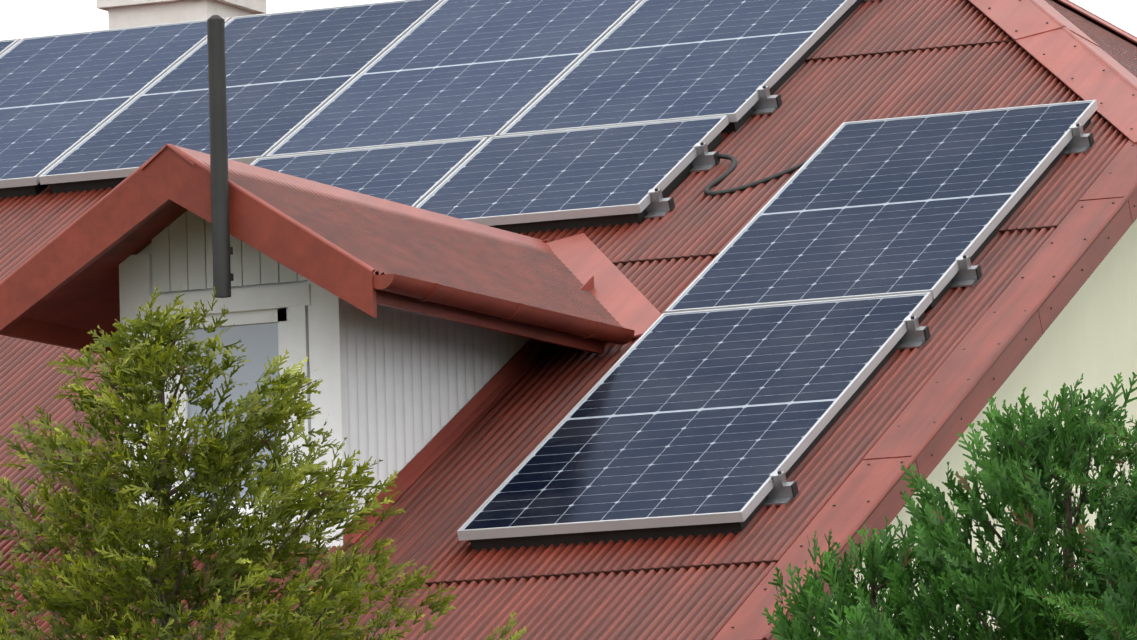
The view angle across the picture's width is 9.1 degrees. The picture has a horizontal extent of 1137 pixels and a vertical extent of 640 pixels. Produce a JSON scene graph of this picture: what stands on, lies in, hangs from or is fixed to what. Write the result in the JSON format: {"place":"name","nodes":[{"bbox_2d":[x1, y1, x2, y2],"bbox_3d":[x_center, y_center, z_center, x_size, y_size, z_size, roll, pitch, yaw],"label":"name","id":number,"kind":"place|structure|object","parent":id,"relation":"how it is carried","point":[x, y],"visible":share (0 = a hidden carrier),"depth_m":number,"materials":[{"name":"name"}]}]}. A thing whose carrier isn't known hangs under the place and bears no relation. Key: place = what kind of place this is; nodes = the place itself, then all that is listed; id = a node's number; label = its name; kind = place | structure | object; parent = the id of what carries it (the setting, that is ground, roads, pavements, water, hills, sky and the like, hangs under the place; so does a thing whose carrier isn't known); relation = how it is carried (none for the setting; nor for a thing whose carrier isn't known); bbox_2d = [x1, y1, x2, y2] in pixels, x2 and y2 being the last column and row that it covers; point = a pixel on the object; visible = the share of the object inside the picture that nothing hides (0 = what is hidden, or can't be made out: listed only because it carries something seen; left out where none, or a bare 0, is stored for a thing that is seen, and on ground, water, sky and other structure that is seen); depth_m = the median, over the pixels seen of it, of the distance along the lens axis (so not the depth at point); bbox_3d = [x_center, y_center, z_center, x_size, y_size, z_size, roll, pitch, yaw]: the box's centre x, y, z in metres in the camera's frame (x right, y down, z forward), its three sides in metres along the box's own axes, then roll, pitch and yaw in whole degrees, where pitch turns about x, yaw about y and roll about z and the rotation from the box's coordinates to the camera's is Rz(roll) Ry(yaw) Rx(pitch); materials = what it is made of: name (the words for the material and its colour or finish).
{"place":"outdoors","nodes":[
{"label":"outdoors","id":0,"kind":"place"},
{"bbox_2d":[0,0,1136,39],"label":"sky","id":1,"kind":"structure","parent":0,"point":[20,19],"materials":[{"name":"white"}]},
{"label":"ground","id":2,"kind":"structure","parent":0,"visible":0},
{"bbox_2d":[0,286,526,639],"bbox_3d":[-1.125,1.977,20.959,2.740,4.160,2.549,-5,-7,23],"label":"golden cypress","id":3,"kind":"object","parent":2,"relation":"on","point":[212,461],"visible":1,"depth_m":20.96,"materials":[{"name":"green plant"}]},
{"bbox_2d":[762,514,1010,639],"bbox_3d":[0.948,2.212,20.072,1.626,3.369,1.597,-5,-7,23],"label":"thuja","id":4,"kind":"object","parent":2,"relation":"on","point":[874,555],"visible":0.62,"depth_m":20.23,"materials":[{"name":"green plant"}]},
{"bbox_2d":[809,219,1136,639],"bbox_3d":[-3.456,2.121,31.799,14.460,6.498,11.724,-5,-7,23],"label":"house walls","id":5,"kind":"structure","parent":2,"relation":"on","point":[1090,333],"depth_m":26.36,"materials":[{"name":"beige paint"}]},
{"bbox_2d":[0,0,1136,639],"bbox_3d":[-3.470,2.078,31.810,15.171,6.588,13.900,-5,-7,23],"label":"corrugated roof sheets","id":6,"kind":"object","parent":5,"relation":"on","point":[854,252],"visible":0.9,"depth_m":26.81,"materials":[{"name":"red paint"}]},
{"bbox_2d":[96,0,266,28],"bbox_3d":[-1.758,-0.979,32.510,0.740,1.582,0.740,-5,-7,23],"label":"chimney","id":7,"kind":"object","parent":6,"relation":"on","point":[128,13],"visible":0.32,"depth_m":32.35,"materials":[{"name":"paint"}]},
{"bbox_2d":[0,15,661,556],"bbox_3d":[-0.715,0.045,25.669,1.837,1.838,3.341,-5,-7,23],"label":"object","id":8,"kind":"structure","parent":6,"relation":"on","point":[420,339],"depth_m":24.67,"materials":[{"name":"white paint"}]},
{"bbox_2d":[825,372,1136,639],"bbox_3d":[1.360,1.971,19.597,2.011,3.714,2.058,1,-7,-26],"label":"thuja","id":9,"kind":"object","parent":2,"relation":"on","point":[1007,475],"visible":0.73,"depth_m":19.76,"materials":[{"name":"green plant"}]},
{"bbox_2d":[1013,461,1136,639],"bbox_3d":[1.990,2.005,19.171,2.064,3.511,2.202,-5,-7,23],"label":"thuja","id":10,"kind":"object","parent":2,"relation":"on","point":[1115,607],"visible":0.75,"depth_m":19.29,"materials":[{"name":"green plant"}]},
{"bbox_2d":[1023,415,1136,639],"bbox_3d":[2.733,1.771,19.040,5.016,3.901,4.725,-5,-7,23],"label":"shrub","id":11,"kind":"object","parent":2,"relation":"on","point":[1078,614],"visible":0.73,"depth_m":19.39,"materials":[{"name":"green plant"}]}
]}

